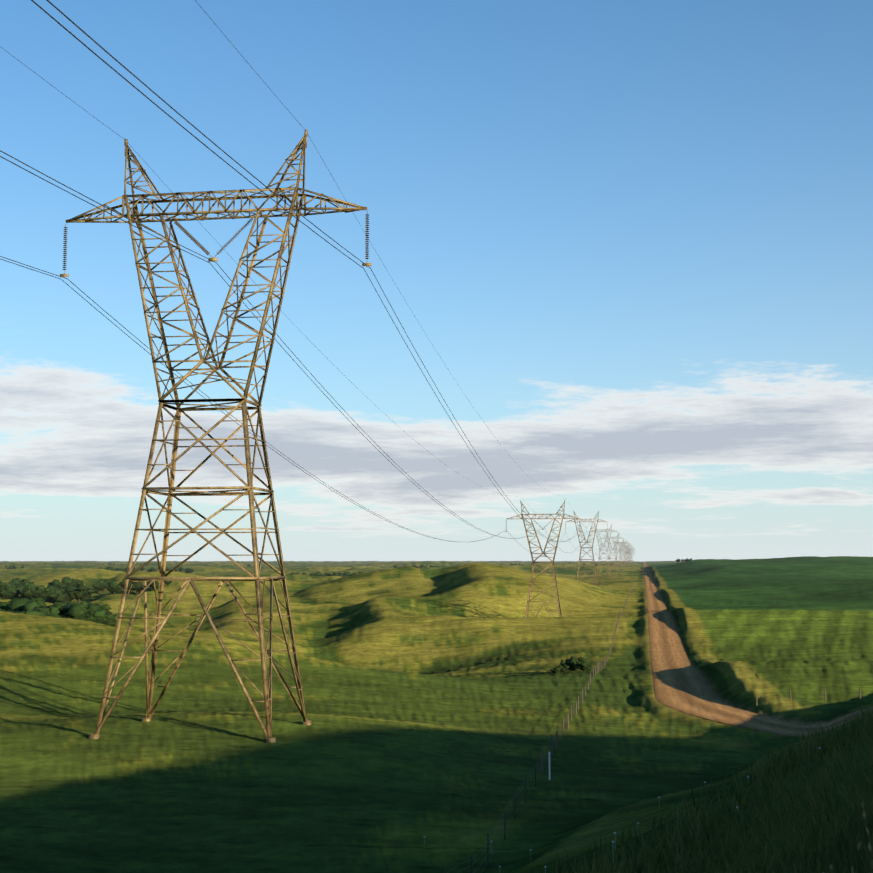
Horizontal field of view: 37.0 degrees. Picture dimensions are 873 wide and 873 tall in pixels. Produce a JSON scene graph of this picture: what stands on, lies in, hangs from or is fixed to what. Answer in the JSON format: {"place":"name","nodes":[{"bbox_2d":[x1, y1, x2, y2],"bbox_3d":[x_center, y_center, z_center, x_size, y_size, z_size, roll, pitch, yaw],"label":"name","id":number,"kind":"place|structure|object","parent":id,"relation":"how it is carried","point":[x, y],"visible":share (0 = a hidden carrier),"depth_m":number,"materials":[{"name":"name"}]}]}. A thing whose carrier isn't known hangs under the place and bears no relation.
{"place":"outdoors","nodes":[
{"label":"outdoors","id":0,"kind":"place"},
{"bbox_2d":[0,556,872,872],"bbox_3d":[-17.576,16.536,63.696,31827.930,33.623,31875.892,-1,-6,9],"label":"grassland","id":1,"kind":"structure","parent":0,"point":[440,700],"depth_m":110.09,"materials":[{"name":"green plant"}]},
{"bbox_2d":[0,602,9,608],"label":"tree","id":2,"kind":"object","parent":1,"relation":"on","point":[3,605],"depth_m":313.95,"materials":[{"name":"green plant"}]},
{"bbox_2d":[0,583,20,599],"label":"tree","id":3,"kind":"object","parent":1,"relation":"on","point":[8,591],"visible":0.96,"depth_m":614.69,"materials":[{"name":"green plant"}]},
{"bbox_2d":[12,578,21,585],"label":"tree","id":4,"kind":"object","parent":1,"relation":"on","point":[16,582],"visible":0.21,"depth_m":698.14,"materials":[{"name":"green plant"}]},
{"bbox_2d":[11,586,25,597],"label":"tree","id":5,"kind":"object","parent":1,"relation":"on","point":[20,589],"visible":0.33,"depth_m":629.70,"materials":[{"name":"green plant"}]},
{"bbox_2d":[8,597,29,610],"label":"tree","id":6,"kind":"object","parent":1,"relation":"on","point":[16,604],"visible":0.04,"depth_m":302.35,"materials":[{"name":"green plant"}]},
{"bbox_2d":[19,579,33,584],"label":"tree","id":7,"kind":"object","parent":1,"relation":"on","point":[23,581],"visible":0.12,"depth_m":710.11,"materials":[{"name":"green plant"}]},
{"bbox_2d":[20,583,42,598],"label":"tree","id":8,"kind":"object","parent":1,"relation":"on","point":[30,591],"visible":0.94,"depth_m":607.28,"materials":[{"name":"green plant"}]},
{"bbox_2d":[18,610,46,615],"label":"tree","id":9,"kind":"object","parent":1,"relation":"on","point":[30,610],"depth_m":279.80,"materials":[{"name":"green plant"}]},
{"bbox_2d":[29,599,45,606],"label":"tree","id":10,"kind":"object","parent":1,"relation":"on","point":[42,603],"visible":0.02,"depth_m":377.97,"materials":[{"name":"green plant"}]},
{"bbox_2d":[22,601,53,614],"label":"tree","id":11,"kind":"object","parent":1,"relation":"on","point":[31,605],"visible":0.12,"depth_m":294.53,"materials":[{"name":"green plant"}]},
{"bbox_2d":[15,609,60,617],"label":"tree","id":12,"kind":"object","parent":1,"relation":"on","point":[41,613],"visible":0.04,"depth_m":280.12,"materials":[{"name":"green plant"}]},
{"bbox_2d":[36,585,51,598],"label":"tree","id":13,"kind":"object","parent":1,"relation":"on","point":[46,593],"visible":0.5,"depth_m":613.91,"materials":[{"name":"green plant"}]},
{"bbox_2d":[47,579,60,586],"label":"tree","id":14,"kind":"object","parent":1,"relation":"on","point":[55,582],"visible":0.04,"depth_m":695.44,"materials":[{"name":"green plant"}]},
{"bbox_2d":[50,606,60,614],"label":"tree","id":15,"kind":"object","parent":1,"relation":"on","point":[55,609],"depth_m":298.23,"materials":[{"name":"green plant"}]},
{"bbox_2d":[47,601,69,607],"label":"tree","id":16,"kind":"object","parent":1,"relation":"on","point":[58,605],"depth_m":320.26,"materials":[{"name":"green plant"}]},
{"bbox_2d":[52,583,66,591],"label":"tree","id":17,"kind":"object","parent":1,"relation":"on","point":[61,587],"visible":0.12,"depth_m":683.04,"materials":[{"name":"green plant"}]},
{"bbox_2d":[49,589,70,602],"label":"tree","id":18,"kind":"object","parent":1,"relation":"on","point":[57,595],"visible":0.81,"depth_m":647.04,"materials":[{"name":"green plant"}]},
{"bbox_2d":[63,586,72,601],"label":"tree","id":19,"kind":"object","parent":1,"relation":"on","point":[65,592],"visible":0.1,"depth_m":664.70,"materials":[{"name":"green plant"}]},
{"bbox_2d":[61,577,75,587],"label":"tree","id":20,"kind":"object","parent":1,"relation":"on","point":[67,581],"visible":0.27,"depth_m":699.42,"materials":[{"name":"green plant"}]},
{"bbox_2d":[57,603,86,617],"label":"tree","id":21,"kind":"object","parent":1,"relation":"on","point":[64,609],"visible":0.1,"depth_m":298.06,"materials":[{"name":"green plant"}]},
{"bbox_2d":[72,579,81,587],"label":"tree","id":22,"kind":"object","parent":1,"relation":"on","point":[76,582],"visible":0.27,"depth_m":708.81,"materials":[{"name":"green plant"}]},
{"bbox_2d":[62,604,95,620],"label":"tree","id":23,"kind":"object","parent":1,"relation":"on","point":[78,612],"visible":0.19,"depth_m":292.43,"materials":[{"name":"green plant"}]},
{"bbox_2d":[66,584,93,602],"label":"tree","id":24,"kind":"object","parent":1,"relation":"on","point":[81,592],"visible":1,"depth_m":610.21,"materials":[{"name":"green plant"}]},
{"bbox_2d":[80,602,98,604],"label":"tree","id":25,"kind":"object","parent":1,"relation":"on","point":[85,603],"visible":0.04,"depth_m":396.35,"materials":[{"name":"green plant"}]},
{"bbox_2d":[84,607,106,615],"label":"tree","id":26,"kind":"object","parent":1,"relation":"on","point":[89,611],"visible":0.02,"depth_m":311.87,"materials":[{"name":"green plant"}]},
{"bbox_2d":[87,604,108,613],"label":"tree","id":27,"kind":"object","parent":1,"relation":"on","point":[94,607],"visible":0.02,"depth_m":323.65,"materials":[{"name":"green plant"}]},
{"bbox_2d":[92,580,107,593],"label":"tree","id":28,"kind":"object","parent":1,"relation":"on","point":[100,585],"visible":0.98,"depth_m":686.06,"materials":[{"name":"green plant"}]},
{"bbox_2d":[88,609,116,626],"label":"tree","id":29,"kind":"object","parent":1,"relation":"on","point":[102,617],"visible":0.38,"depth_m":293.86,"materials":[{"name":"green plant"}]},
{"bbox_2d":[101,604,111,613],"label":"tree","id":30,"kind":"object","parent":1,"relation":"on","point":[106,607],"visible":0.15,"depth_m":378.04,"materials":[{"name":"green plant"}]},
{"bbox_2d":[105,581,120,595],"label":"tree","id":31,"kind":"object","parent":1,"relation":"on","point":[113,587],"visible":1,"depth_m":621.93,"materials":[{"name":"green plant"}]},
{"bbox_2d":[119,578,124,587],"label":"tree","id":32,"kind":"object","parent":1,"relation":"on","point":[121,584],"visible":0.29,"depth_m":641.16,"materials":[{"name":"green plant"}]},
{"bbox_2d":[128,582,146,595],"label":"tree","id":33,"kind":"object","parent":1,"relation":"on","point":[136,586],"visible":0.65,"depth_m":620.90,"materials":[{"name":"green plant"}]},
{"bbox_2d":[147,567,157,571],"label":"tree","id":34,"kind":"object","parent":1,"relation":"on","point":[152,569],"visible":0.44,"depth_m":1393.03,"materials":[{"name":"green plant"}]},
{"bbox_2d":[148,581,158,589],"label":"tree","id":35,"kind":"object","parent":1,"relation":"on","point":[156,585],"visible":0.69,"depth_m":626.83,"materials":[{"name":"green plant"}]},
{"bbox_2d":[183,568,193,572],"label":"tree","id":36,"kind":"object","parent":1,"relation":"on","point":[188,570],"visible":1,"depth_m":1408.13,"materials":[{"name":"green plant"}]},
{"bbox_2d":[60,129,371,742],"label":"transmission tower","id":37,"kind":"structure","parent":1,"relation":"on","point":[248,488],"depth_m":87.69,"materials":[{"name":"metal"}]},
{"bbox_2d":[62,211,368,273],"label":"pylon insulators","id":38,"kind":"object","parent":37,"relation":"attached to","point":[181,227],"visible":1,"depth_m":88.48,"materials":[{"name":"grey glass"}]},
{"bbox_2d":[1,0,618,543],"bbox_3d":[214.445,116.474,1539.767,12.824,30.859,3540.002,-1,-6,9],"label":"shield wires","id":39,"kind":"object","parent":37,"relation":"attached to","point":[243,270],"visible":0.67,"depth_m":97.48,"materials":[{"name":"grey metal"}]},
{"bbox_2d":[442,762,535,872],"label":"fence posts","id":40,"kind":"object","parent":1,"relation":"on","point":[504,825],"visible":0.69,"depth_m":54.72,"materials":[{"name":"wood"}]},
{"bbox_2d":[449,614,621,872],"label":"fence wires","id":41,"kind":"object","parent":40,"relation":"attached to","point":[521,789],"visible":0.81,"depth_m":59.55,"materials":[{"name":"grey metal"}]},
{"bbox_2d":[505,500,580,616],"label":"transmission tower","id":42,"kind":"structure","parent":1,"relation":"on","point":[532,576],"depth_m":376.87,"materials":[{"name":"metal"}]},
{"bbox_2d":[551,667,559,673],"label":"shrub","id":43,"kind":"object","parent":1,"relation":"on","point":[555,670],"visible":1,"depth_m":168.08,"materials":[{"name":"green plant"}]},
{"bbox_2d":[558,665,568,673],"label":"shrub","id":44,"kind":"object","parent":1,"relation":"on","point":[564,669],"visible":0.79,"depth_m":169.59,"materials":[{"name":"green plant"}]},
{"bbox_2d":[560,660,576,671],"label":"shrub","id":45,"kind":"object","parent":1,"relation":"on","point":[571,665],"visible":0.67,"depth_m":173.57,"materials":[{"name":"green plant"}]},
{"bbox_2d":[565,656,587,663],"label":"shrub","id":46,"kind":"object","parent":1,"relation":"on","point":[580,659],"visible":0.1,"depth_m":177.98,"materials":[{"name":"green plant"}]},
{"bbox_2d":[575,661,591,671],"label":"shrub","id":47,"kind":"object","parent":1,"relation":"on","point":[584,666],"visible":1,"depth_m":170.93,"materials":[{"name":"green plant"}]},
{"bbox_2d":[565,511,607,585],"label":"transmission tower","id":48,"kind":"structure","parent":1,"relation":"on","point":[578,573],"depth_m":667.18,"materials":[{"name":"metal"}]},
{"bbox_2d":[589,524,617,579],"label":"transmission tower","id":49,"kind":"structure","parent":1,"relation":"on","point":[604,552],"depth_m":957.68,"materials":[{"name":"metal"}]},
{"bbox_2d":[601,535,622,574],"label":"transmission tower","id":50,"kind":"structure","parent":1,"relation":"on","point":[614,549],"depth_m":1246.90,"materials":[{"name":"metal"}]},
{"bbox_2d":[611,539,625,570],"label":"transmission tower","id":51,"kind":"structure","parent":1,"relation":"on","point":[620,554],"depth_m":1536.97,"materials":[{"name":"metal"}]},
{"bbox_2d":[424,747,819,872],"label":"wildflowers","id":52,"kind":"object","parent":1,"relation":"on","point":[637,823],"visible":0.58,"depth_m":29.84,"materials":[{"name":"white"}]},
{"bbox_2d":[619,540,629,567],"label":"transmission tower","id":53,"kind":"structure","parent":1,"relation":"on","point":[624,552],"depth_m":1827.66,"materials":[{"name":"metal"}]},
{"bbox_2d":[0,0,631,554],"bbox_3d":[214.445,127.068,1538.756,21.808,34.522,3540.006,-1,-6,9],"label":"conductors","id":54,"kind":"object","parent":53,"relation":"attached to","point":[234,284],"visible":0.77,"depth_m":81.95,"materials":[{"name":"grey metal"}]},
{"bbox_2d":[622,544,631,566],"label":"transmission tower","id":55,"kind":"structure","parent":1,"relation":"on","point":[626,558],"depth_m":2116.23,"materials":[{"name":"metal"}]},
{"bbox_2d":[520,703,872,872],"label":"grass","id":56,"kind":"structure","parent":1,"relation":"on","point":[804,815],"depth_m":19.66,"materials":[{"name":"green plant"}]},
{"bbox_2d":[541,579,860,771],"bbox_3d":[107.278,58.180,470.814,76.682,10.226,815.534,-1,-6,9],"label":"wood fence posts","id":57,"kind":"object","parent":1,"relation":"on","point":[598,668],"visible":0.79,"depth_m":112.86,"materials":[{"name":"brown wood"}]},
{"bbox_2d":[822,802,872,872],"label":"grass seed stalks","id":58,"kind":"object","parent":1,"relation":"on","point":[870,847],"depth_m":12.80,"materials":[{"name":"green plant"}]},
{"bbox_2d":[0,0,872,561],"label":"sky","id":59,"kind":"structure","parent":0,"point":[635,237],"materials":[{"name":"blue"}]},
{"bbox_2d":[643,562,872,736],"bbox_3d":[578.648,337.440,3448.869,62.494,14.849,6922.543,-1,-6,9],"label":"dirt road","id":60,"kind":"structure","parent":0,"point":[687,687],"depth_m":135.08,"materials":[{"name":"brown soil"}]}
]}

